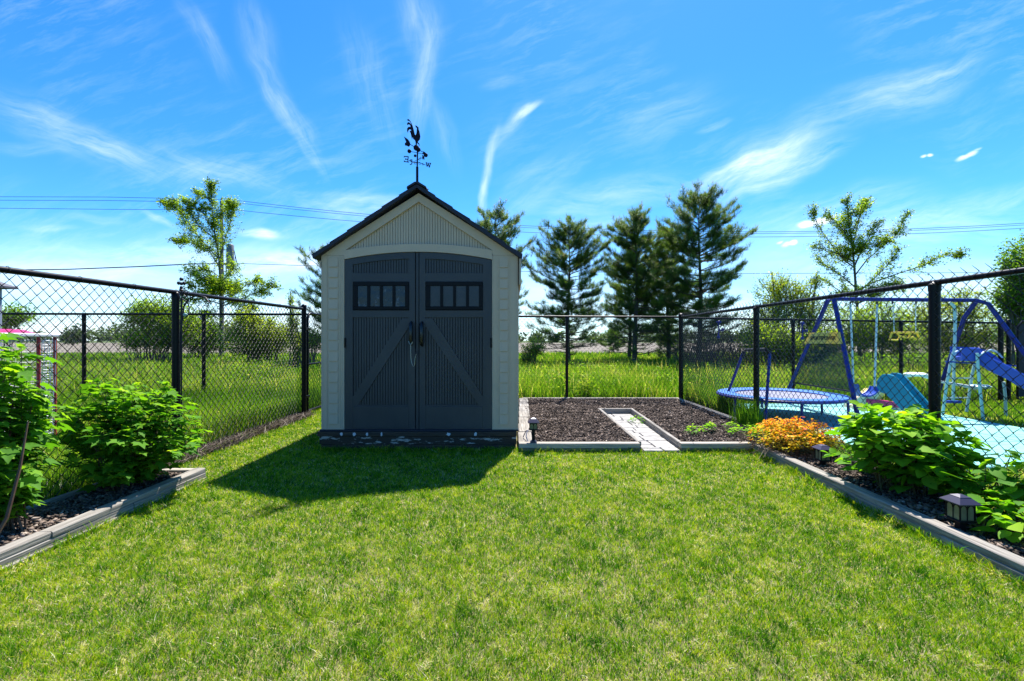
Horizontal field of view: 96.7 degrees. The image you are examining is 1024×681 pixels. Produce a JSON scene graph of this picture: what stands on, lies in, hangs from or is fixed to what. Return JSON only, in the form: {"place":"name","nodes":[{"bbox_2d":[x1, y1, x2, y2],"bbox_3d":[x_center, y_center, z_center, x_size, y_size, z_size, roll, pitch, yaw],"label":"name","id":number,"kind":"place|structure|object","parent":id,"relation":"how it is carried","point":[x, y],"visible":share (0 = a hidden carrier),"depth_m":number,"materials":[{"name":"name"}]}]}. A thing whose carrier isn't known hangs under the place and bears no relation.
{"place":"outdoors","nodes":[
{"label":"outdoors","id":0,"kind":"place"},
{"bbox_2d":[2,384,320,506],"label":"grass","id":1,"kind":"structure","parent":0,"point":[49,473],"depth_m":5.93,"materials":[{"name":"green plant"}]},
{"bbox_2d":[0,407,1023,680],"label":"lawn","id":2,"kind":"structure","parent":0,"point":[484,602],"depth_m":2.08,"materials":[{"name":"green plant"}]},
{"bbox_2d":[0,468,205,569],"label":"timber planter","id":3,"kind":"object","parent":2,"relation":"on","point":[31,544],"visible":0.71,"depth_m":2.86,"materials":[{"name":"grey wood"}]},
{"bbox_2d":[0,471,180,546],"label":"mulch","id":4,"kind":"object","parent":3,"relation":"in","point":[84,502],"visible":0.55,"depth_m":2.96,"materials":[{"name":"brown plant"}]},
{"bbox_2d":[0,422,28,532],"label":"bare cane","id":5,"kind":"object","parent":4,"relation":"on","point":[8,510],"visible":1,"depth_m":2.42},
{"bbox_2d":[0,331,76,531],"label":"currant bush","id":6,"kind":"object","parent":4,"relation":"on","point":[12,426],"visible":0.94,"depth_m":2.62,"materials":[{"name":"green plant"}]},
{"bbox_2d":[45,377,212,494],"bbox_3d":[-2.904,0.704,3.413,1.226,0.862,0.866,0,0,0],"label":"currant bush","id":7,"kind":"object","parent":4,"relation":"on","point":[126,449],"visible":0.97,"depth_m":3.31,"materials":[{"name":"green plant"}]},
{"bbox_2d":[177,277,209,459],"bbox_3d":[-3.011,0.358,4.300,0.309,1.910,0.040,0,0,0],"label":"plant hook","id":8,"kind":"object","parent":2,"relation":"on","point":[183,315],"visible":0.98,"depth_m":4.30,"materials":[{"name":"black metal"}]},
{"bbox_2d":[167,409,316,465],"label":"dead grass","id":9,"kind":"structure","parent":2,"relation":"on","point":[238,437],"depth_m":5.29,"materials":[{"name":"brown plant"}]},
{"bbox_2d":[317,431,516,449],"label":"timber plinth","id":10,"kind":"structure","parent":2,"relation":"on","point":[418,439],"depth_m":4.86,"materials":[{"name":"grey wood"}]},
{"bbox_2d":[312,182,522,430],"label":"garden shed","id":11,"kind":"structure","parent":10,"relation":"on","point":[434,279],"depth_m":4.89,"materials":[{"name":"beige plastic"}]},
{"bbox_2d":[344,252,415,428],"bbox_3d":[-1.418,0.003,4.877,0.761,1.902,0.116,0,0,0],"label":"door","id":12,"kind":"structure","parent":11,"relation":"in","point":[380,290],"depth_m":4.89,"materials":[{"name":"black plastic"}]},
{"bbox_2d":[404,119,430,189],"bbox_3d":[-1.018,-2.002,4.900,0.287,0.763,0.086,0,0,-14],"label":"weather vane","id":13,"kind":"object","parent":11,"relation":"on","point":[416,137],"visible":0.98,"depth_m":4.90,"materials":[{"name":"black paint"}]},
{"bbox_2d":[419,252,491,428],"bbox_3d":[-0.606,0.003,4.877,0.784,1.902,0.116,0,0,0],"label":"door","id":14,"kind":"structure","parent":11,"relation":"in","point":[455,291],"depth_m":4.89,"materials":[{"name":"black plastic"}]},
{"bbox_2d":[518,397,797,452],"bbox_3d":[1.605,1.119,6.662,3.075,0.101,3.830,0,0,0],"label":"timber garden bed","id":15,"kind":"object","parent":2,"relation":"on","point":[523,427],"visible":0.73,"depth_m":4.79,"materials":[{"name":"grey wood"}]},
{"bbox_2d":[528,417,538,439],"bbox_3d":[0.225,0.970,4.800,0.118,0.319,0.118,0,0,0],"label":"garden lantern","id":16,"kind":"object","parent":15,"relation":"on","point":[533,422],"visible":0.99,"depth_m":4.76,"materials":[{"name":"black metal"}]},
{"bbox_2d":[519,397,783,445],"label":"mulch","id":17,"kind":"object","parent":15,"relation":"in","point":[670,417],"visible":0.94,"depth_m":6.18,"materials":[{"name":"brown plant"}]},
{"bbox_2d":[685,423,703,434],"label":"plant","id":18,"kind":"object","parent":17,"relation":"on","point":[687,429],"visible":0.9,"depth_m":5.33,"materials":[{"name":"green plant"}]},
{"bbox_2d":[701,422,717,432],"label":"plant","id":19,"kind":"object","parent":17,"relation":"on","point":[708,424],"visible":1,"depth_m":5.41,"materials":[{"name":"green plant"}]},
{"bbox_2d":[722,421,739,430],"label":"plant","id":20,"kind":"object","parent":17,"relation":"on","point":[731,424],"visible":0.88,"depth_m":5.53,"materials":[{"name":"green plant"}]},
{"bbox_2d":[725,426,745,436],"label":"plant","id":21,"kind":"object","parent":17,"relation":"on","point":[735,429],"visible":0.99,"depth_m":5.16,"materials":[{"name":"green plant"}]},
{"bbox_2d":[726,395,765,426],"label":"grass tuft","id":22,"kind":"object","parent":17,"relation":"on","point":[745,415],"visible":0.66,"depth_m":5.78,"materials":[{"name":"green plant"}]},
{"bbox_2d":[743,422,761,428],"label":"plant","id":23,"kind":"object","parent":17,"relation":"on","point":[748,426],"visible":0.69,"depth_m":5.53,"materials":[{"name":"green plant"}]},
{"bbox_2d":[746,429,762,439],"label":"plant","id":24,"kind":"object","parent":17,"relation":"on","point":[756,433],"visible":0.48,"depth_m":5.05,"materials":[{"name":"green plant"}]},
{"bbox_2d":[754,444,1023,583],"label":"timber planter","id":25,"kind":"object","parent":2,"relation":"on","point":[1002,559],"visible":0.84,"depth_m":2.77,"materials":[{"name":"grey wood"}]},
{"bbox_2d":[0,0,1023,340],"label":"sky","id":26,"kind":"structure","parent":0,"point":[595,110],"materials":[{"name":"blue"}]},
{"bbox_2d":[2,350,1023,401],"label":"field grass","id":27,"kind":"structure","parent":0,"point":[665,390],"depth_m":11.12,"materials":[{"name":"green plant"}]},
{"bbox_2d":[2,341,1023,516],"bbox_3d":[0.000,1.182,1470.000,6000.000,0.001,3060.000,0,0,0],"label":"ground","id":28,"kind":"structure","parent":0,"point":[108,344],"depth_m":76.85,"materials":[{"name":"green plant"}]},
{"bbox_2d":[0,281,18,368],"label":"outbuilding","id":29,"kind":"structure","parent":28,"relation":"on","point":[6,286],"depth_m":6.99,"materials":[{"name":"grey"}]},
{"bbox_2d":[2,302,40,349],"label":"broadleaf tree","id":30,"kind":"object","parent":28,"relation":"on","point":[9,324],"visible":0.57,"depth_m":40.05,"materials":[{"name":"green plant"}]},
{"bbox_2d":[0,266,306,505],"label":"chain link fence","id":31,"kind":"object","parent":28,"relation":"on","point":[175,311],"visible":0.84,"depth_m":4.32,"materials":[{"name":"black metal"}]},
{"bbox_2d":[307,312,320,411],"bbox_3d":[-3.200,0.335,7.762,0.060,1.568,1.465,0,0,0],"label":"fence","id":32,"kind":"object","parent":31,"relation":"attached to","point":[310,363],"depth_m":7.31,"materials":[{"name":"black metal"}]},
{"bbox_2d":[104,290,212,363],"bbox_3d":[-15.393,-0.527,19.987,4.226,3.464,2.296,0,0,0],"label":"shrub","id":33,"kind":"object","parent":28,"relation":"on","point":[135,344],"visible":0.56,"depth_m":19.71,"materials":[{"name":"green plant"}]},
{"bbox_2d":[2,312,320,392],"bbox_3d":[-8.138,0.364,8.660,9.755,1.812,0.072,0,0,0],"label":"chain link fence","id":34,"kind":"object","parent":28,"relation":"on","point":[84,339],"visible":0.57,"depth_m":8.68,"materials":[{"name":"black metal"}]},
{"bbox_2d":[182,307,231,356],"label":"shrub","id":35,"kind":"object","parent":28,"relation":"on","point":[210,340],"visible":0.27,"depth_m":23.93,"materials":[{"name":"green plant"}]},
{"bbox_2d":[155,176,283,356],"bbox_3d":[-17.070,-4.116,26.203,7.485,10.674,3.847,0,0,24],"label":"young tree","id":36,"kind":"object","parent":28,"relation":"on","point":[220,285],"visible":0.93,"depth_m":25.95,"materials":[{"name":"green plant"}]},
{"bbox_2d":[220,199,236,352],"bbox_3d":[-23.628,-5.330,37.900,1.534,13.200,0.546,0,0,0],"label":"utility pole","id":37,"kind":"object","parent":28,"relation":"on","point":[231,249],"visible":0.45,"depth_m":37.88,"materials":[{"name":"brown wood"}]},
{"bbox_2d":[8,208,165,209],"bbox_3d":[-44.349,-10.894,37.748,40.478,0.189,0.033,0,0,0],"label":"power line","id":38,"kind":"object","parent":37,"relation":"attached to","point":[108,209],"visible":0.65,"depth_m":37.74,"materials":[{"name":"black metal"}]},
{"bbox_2d":[27,263,225,269],"bbox_3d":[-41.805,-6.038,37.746,36.719,0.793,0.081,0,0,0],"label":"power line","id":39,"kind":"object","parent":37,"relation":"attached to","point":[119,267],"visible":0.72,"depth_m":37.72,"materials":[{"name":"black metal"}]},
{"bbox_2d":[32,200,220,202],"bbox_3d":[-44.349,-11.513,37.748,40.479,0.278,0.033,0,0,0],"label":"power line","id":40,"kind":"object","parent":37,"relation":"attached to","point":[79,200],"visible":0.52,"depth_m":37.74,"materials":[{"name":"black metal"}]},
{"bbox_2d":[237,263,985,273],"bbox_3d":[16.036,-5.972,37.748,77.639,0.879,0.036,0,0,0],"label":"power line","id":41,"kind":"object","parent":37,"relation":"attached to","point":[738,273],"visible":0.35,"depth_m":37.74,"materials":[{"name":"black"}]},
{"bbox_2d":[221,198,1021,231],"bbox_3d":[15.373,-10.396,37.748,78.969,2.797,0.033,0,0,0],"label":"power line","id":42,"kind":"object","parent":37,"relation":"attached to","point":[653,230],"visible":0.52,"depth_m":37.74,"materials":[{"name":"black"}]},
{"bbox_2d":[223,208,1021,236],"bbox_3d":[15.373,-9.773,37.748,78.969,2.411,0.033,0,0,0],"label":"power line","id":43,"kind":"object","parent":37,"relation":"attached to","point":[553,233],"visible":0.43,"depth_m":37.74,"materials":[{"name":"black metal"}]},
{"bbox_2d":[242,203,1017,233],"bbox_3d":[15.373,-10.225,37.748,78.969,2.732,0.029,0,0,0],"label":"power line","id":44,"kind":"object","parent":37,"relation":"attached to","point":[655,232],"visible":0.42,"depth_m":37.74,"materials":[{"name":"black"}]},
{"bbox_2d":[222,305,297,362],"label":"shrub","id":45,"kind":"object","parent":28,"relation":"on","point":[251,333],"visible":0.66,"depth_m":18.68,"materials":[{"name":"green plant"}]},
{"bbox_2d":[281,288,300,368],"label":"sapling","id":46,"kind":"object","parent":28,"relation":"on","point":[291,302],"visible":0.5,"depth_m":14.96,"materials":[{"name":"green plant"}]},
{"bbox_2d":[288,240,328,349],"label":"pine tree","id":47,"kind":"object","parent":28,"relation":"on","point":[314,302],"visible":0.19,"depth_m":17.78,"materials":[{"name":"green plant"}]},
{"bbox_2d":[298,324,320,362],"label":"shrub","id":48,"kind":"object","parent":28,"relation":"on","point":[315,338],"visible":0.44,"depth_m":16.91,"materials":[{"name":"green plant"}]},
{"bbox_2d":[470,197,537,340],"bbox_3d":[-0.714,-2.406,19.960,3.870,7.265,3.691,0,0,0],"label":"pine tree","id":49,"kind":"object","parent":28,"relation":"on","point":[499,232],"visible":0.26,"depth_m":19.64,"materials":[{"name":"green plant"}]},
{"bbox_2d":[4,320,1004,344],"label":"treeline","id":50,"kind":"object","parent":28,"relation":"on","point":[78,335],"visible":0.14,"depth_m":232.56,"materials":[{"name":"green plant"}]},
{"bbox_2d":[18,357,997,481],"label":"weeds","id":51,"kind":"object","parent":28,"relation":"on","point":[702,362],"visible":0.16,"depth_m":10.90,"materials":[{"name":"green plant"}]},
{"bbox_2d":[24,355,1015,394],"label":"seed heads","id":52,"kind":"object","parent":28,"relation":"on","point":[962,375],"visible":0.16,"depth_m":11.26,"materials":[{"name":"green plant"}]},
{"bbox_2d":[519,336,551,362],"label":"shrub","id":53,"kind":"object","parent":28,"relation":"on","point":[535,348],"visible":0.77,"depth_m":16.89,"materials":[{"name":"green plant"}]},
{"bbox_2d":[522,213,615,361],"bbox_3d":[2.478,-2.201,19.585,4.286,6.855,3.970,0,0,0],"label":"pine tree","id":54,"kind":"object","parent":28,"relation":"on","point":[584,255],"visible":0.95,"depth_m":19.17,"materials":[{"name":"green plant"}]},
{"bbox_2d":[572,379,590,396],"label":"weed","id":55,"kind":"object","parent":28,"relation":"on","point":[584,387],"visible":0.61,"depth_m":8.96,"materials":[{"name":"green plant"}]},
{"bbox_2d":[519,315,678,397],"bbox_3d":[0.364,0.388,8.640,5.592,1.764,0.061,0,0,0],"label":"chain link fence","id":56,"kind":"object","parent":28,"relation":"on","point":[567,319],"visible":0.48,"depth_m":8.66,"materials":[{"name":"black metal"}]},
{"bbox_2d":[598,322,626,354],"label":"pine tree","id":57,"kind":"object","parent":28,"relation":"on","point":[609,344],"visible":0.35,"depth_m":29.87,"materials":[{"name":"green plant"}]},
{"bbox_2d":[599,245,661,358],"bbox_3d":[6.097,-1.955,22.950,3.553,6.362,3.456,0,0,0],"label":"pine tree","id":58,"kind":"object","parent":28,"relation":"on","point":[613,305],"visible":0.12,"depth_m":22.86,"materials":[{"name":"green plant"}]},
{"bbox_2d":[594,203,681,360],"bbox_3d":[5.537,-2.449,19.960,3.968,7.347,4.074,0,0,0],"label":"pine tree","id":59,"kind":"object","parent":28,"relation":"on","point":[640,222],"visible":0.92,"depth_m":19.62,"materials":[{"name":"green plant"}]},
{"bbox_2d":[654,326,678,357],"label":"pine tree","id":60,"kind":"object","parent":28,"relation":"on","point":[663,344],"visible":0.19,"depth_m":23.83,"materials":[{"name":"green plant"}]},
{"bbox_2d":[640,223,698,358],"bbox_3d":[7.412,-2.215,21.944,3.100,6.881,3.214,0,0,0],"label":"pine tree","id":61,"kind":"object","parent":28,"relation":"on","point":[669,338],"visible":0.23,"depth_m":21.74,"materials":[{"name":"green plant"}]},
{"bbox_2d":[647,181,759,362],"bbox_3d":[7.584,-2.624,18.555,4.648,7.699,4.321,0,0,0],"label":"pine tree","id":62,"kind":"object","parent":28,"relation":"on","point":[688,234],"visible":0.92,"depth_m":18.03,"materials":[{"name":"green plant"}]},
{"bbox_2d":[657,320,763,362],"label":"undergrowth","id":63,"kind":"object","parent":28,"relation":"on","point":[711,350],"visible":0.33,"depth_m":17.81,"materials":[{"name":"green plant"}]},
{"bbox_2d":[678,380,774,416],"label":"grass","id":64,"kind":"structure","parent":28,"relation":"on","point":[690,393],"depth_m":7.62,"materials":[{"name":"green plant"}]},
{"bbox_2d":[733,267,836,362],"bbox_3d":[10.225,-0.773,16.994,3.798,3.960,2.047,0,0,0],"label":"shrub","id":65,"kind":"object","parent":28,"relation":"on","point":[775,287],"visible":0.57,"depth_m":16.82,"materials":[{"name":"green plant"}]},
{"bbox_2d":[734,321,846,366],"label":"shrub","id":66,"kind":"object","parent":28,"relation":"on","point":[813,348],"visible":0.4,"depth_m":15.25,"materials":[{"name":"green plant"}]},
{"bbox_2d":[683,317,1011,400],"bbox_3d":[6.356,0.408,8.660,6.263,1.724,0.073,0,0,0],"label":"chain link fence","id":67,"kind":"object","parent":28,"relation":"on","point":[1008,351],"visible":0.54,"depth_m":8.68,"materials":[{"name":"black metal"}]},
{"bbox_2d":[800,322,807,339],"bbox_3d":[5.487,-0.185,8.550,0.150,0.343,0.060,0,0,0],"label":"hanging ornament","id":68,"kind":"object","parent":67,"relation":"hanging from","point":[802,324],"visible":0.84,"depth_m":8.54,"materials":[{"name":"blue"}]},
{"bbox_2d":[678,259,1023,512],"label":"chain link fence","id":69,"kind":"object","parent":28,"relation":"on","point":[935,288],"visible":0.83,"depth_m":4.08,"materials":[{"name":"black metal"}]},
{"bbox_2d":[826,294,927,364],"bbox_3d":[13.231,-0.226,16.465,3.709,2.866,2.066,0,0,0],"label":"shrub","id":70,"kind":"object","parent":28,"relation":"on","point":[863,349],"visible":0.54,"depth_m":16.20,"materials":[{"name":"green plant"}]},
{"bbox_2d":[776,349,987,373],"bbox_3d":[11.362,0.831,13.984,6.669,1.156,2.219,0,0,0],"label":"shrub","id":71,"kind":"object","parent":28,"relation":"on","point":[912,360],"visible":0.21,"depth_m":13.80,"materials":[{"name":"green plant"}]},
{"bbox_2d":[803,190,971,355],"bbox_3d":[18.372,-3.166,22.426,6.813,8.778,4.151,0,0,32],"label":"young tree","id":72,"kind":"object","parent":28,"relation":"on","point":[849,251],"visible":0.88,"depth_m":22.88,"materials":[{"name":"green plant"}]},
{"bbox_2d":[787,297,1023,418],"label":"swing set","id":73,"kind":"object","parent":28,"relation":"on","point":[999,319],"visible":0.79,"depth_m":7.10,"materials":[{"name":"blue painted metal"},{"name":"yellow plastic"}]},
{"bbox_2d":[848,304,878,396],"bbox_3d":[5.510,0.152,7.080,0.448,1.446,0.206,0,0,0],"label":"sling swing","id":74,"kind":"object","parent":73,"relation":"hanging from","point":[870,388],"visible":0.69,"depth_m":7.09,"materials":[{"name":"blue"}]},
{"bbox_2d":[889,304,920,340],"bbox_3d":[6.155,-0.281,7.130,0.501,0.579,0.032,0,0,0],"label":"trapeze swing","id":75,"kind":"object","parent":73,"relation":"hanging from","point":[899,333],"visible":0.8,"depth_m":7.12,"materials":[{"name":"yellow plastic"}]},
{"bbox_2d":[903,302,991,403],"bbox_3d":[6.696,0.184,7.000,1.273,1.570,0.292,0,0,0],"label":"glider seesaw","id":76,"kind":"object","parent":73,"relation":"hanging from","point":[954,384],"visible":0.77,"depth_m":6.98,"materials":[{"name":"white"}]},
{"bbox_2d":[894,284,1011,358],"bbox_3d":[17.494,-0.517,17.978,4.625,3.450,2.227,0,0,0],"label":"shrub","id":77,"kind":"object","parent":28,"relation":"on","point":[980,338],"visible":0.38,"depth_m":17.77,"materials":[{"name":"green plant"}]},
{"bbox_2d":[941,347,1023,419],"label":"blue slide","id":78,"kind":"object","parent":28,"relation":"on","point":[985,358],"visible":0.81,"depth_m":6.65,"materials":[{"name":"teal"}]},
{"bbox_2d":[980,229,1023,364],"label":"broadleaf tree","id":79,"kind":"object","parent":28,"relation":"on","point":[1011,263],"visible":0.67,"depth_m":15.01,"materials":[{"name":"green plant"}]},
{"bbox_2d":[998,321,1023,400],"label":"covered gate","id":80,"kind":"structure","parent":28,"relation":"on","point":[1020,364],"depth_m":8.65,"materials":[{"name":"black metal"}]},
{"bbox_2d":[608,414,679,451],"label":"path","id":81,"kind":"structure","parent":0,"point":[643,433],"depth_m":5.53,"materials":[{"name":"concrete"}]},
{"bbox_2d":[628,415,643,423],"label":"weed","id":82,"kind":"object","parent":81,"relation":"on","point":[631,418],"visible":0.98,"depth_m":6.31,"materials":[{"name":"green plant"}]},
{"bbox_2d":[726,398,1023,516],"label":"grass","id":83,"kind":"structure","parent":0,"point":[999,411],"depth_m":7.16,"materials":[{"name":"green plant"}]},
{"bbox_2d":[747,404,1023,471],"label":"patio","id":84,"kind":"structure","parent":0,"point":[1005,431],"depth_m":6.01,"materials":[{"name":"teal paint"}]},
{"bbox_2d":[716,348,851,425],"bbox_3d":[4.060,0.639,6.900,1.760,1.075,1.760,0,0,0],"label":"trampoline","id":85,"kind":"object","parent":84,"relation":"on","point":[830,399],"visible":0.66,"depth_m":6.66,"materials":[{"name":"blue plastic"}]},
{"bbox_2d":[843,386,900,409],"bbox_3d":[6.029,0.945,7.639,0.809,0.422,0.422,0,0,0],"label":"toddler slide","id":86,"kind":"object","parent":84,"relation":"on","point":[873,401],"visible":0.37,"depth_m":7.47,"materials":[{"name":"plastic"}]},
{"bbox_2d":[877,373,949,426],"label":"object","id":87,"kind":"structure","parent":84,"relation":"on","point":[903,391],"depth_m":6.12,"materials":[{"name":"teal plastic"}]},
{"bbox_2d":[752,443,1023,557],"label":"mulch","id":88,"kind":"object","parent":0,"point":[924,505],"visible":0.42,"depth_m":3.18,"materials":[{"name":"brown plant"}]},
{"bbox_2d":[729,416,857,464],"bbox_3d":[2.879,0.928,4.516,1.374,0.349,1.127,0,0,30],"label":"spirea bush","id":89,"kind":"object","parent":88,"relation":"on","point":[790,435],"visible":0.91,"depth_m":4.43,"materials":[{"name":"orange plant"}]},
{"bbox_2d":[811,444,831,464],"bbox_3d":[2.745,1.048,4.020,0.125,0.263,0.125,0,0,0],"label":"garden lantern","id":90,"kind":"object","parent":88,"relation":"on","point":[819,454],"visible":0.8,"depth_m":3.99,"materials":[{"name":"black metal"}]},
{"bbox_2d":[821,400,993,497],"bbox_3d":[2.872,0.780,3.306,0.988,0.653,1.126,0,0,0],"label":"hydrangea bush","id":91,"kind":"object","parent":88,"relation":"on","point":[907,449],"visible":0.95,"depth_m":3.18,"materials":[{"name":"green plant"}]},
{"bbox_2d":[939,494,982,531],"bbox_3d":[2.600,1.038,2.640,0.128,0.295,0.128,0,0,0],"label":"garden lantern","id":92,"kind":"object","parent":88,"relation":"on","point":[960,510],"visible":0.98,"depth_m":2.61,"materials":[{"name":"black metal"}]},
{"bbox_2d":[921,448,1023,520],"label":"leafy plant","id":93,"kind":"object","parent":88,"relation":"on","point":[998,474],"visible":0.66,"depth_m":2.85,"materials":[{"name":"green plant"}]},
{"bbox_2d":[942,492,1023,542],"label":"leafy plant","id":94,"kind":"object","parent":88,"relation":"on","point":[999,516],"visible":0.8,"depth_m":2.57,"materials":[{"name":"green plant"}]},
{"bbox_2d":[982,479,1023,520],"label":"leafy plant","id":95,"kind":"object","parent":88,"relation":"on","point":[1009,505],"visible":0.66,"depth_m":2.62,"materials":[{"name":"green plant"}]},
{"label":"paving","id":96,"kind":"structure","parent":0,"visible":0},
{"bbox_2d":[0,333,59,452],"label":"wire cage","id":97,"kind":"object","parent":96,"relation":"on","point":[38,351],"visible":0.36,"depth_m":4.53,"materials":[{"name":"white metal"}]},
{"bbox_2d":[0,329,32,332],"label":"folded cloth","id":98,"kind":"object","parent":97,"relation":"on","point":[12,331],"visible":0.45,"depth_m":4.36,"materials":[{"name":"pink fabric"}]}
]}

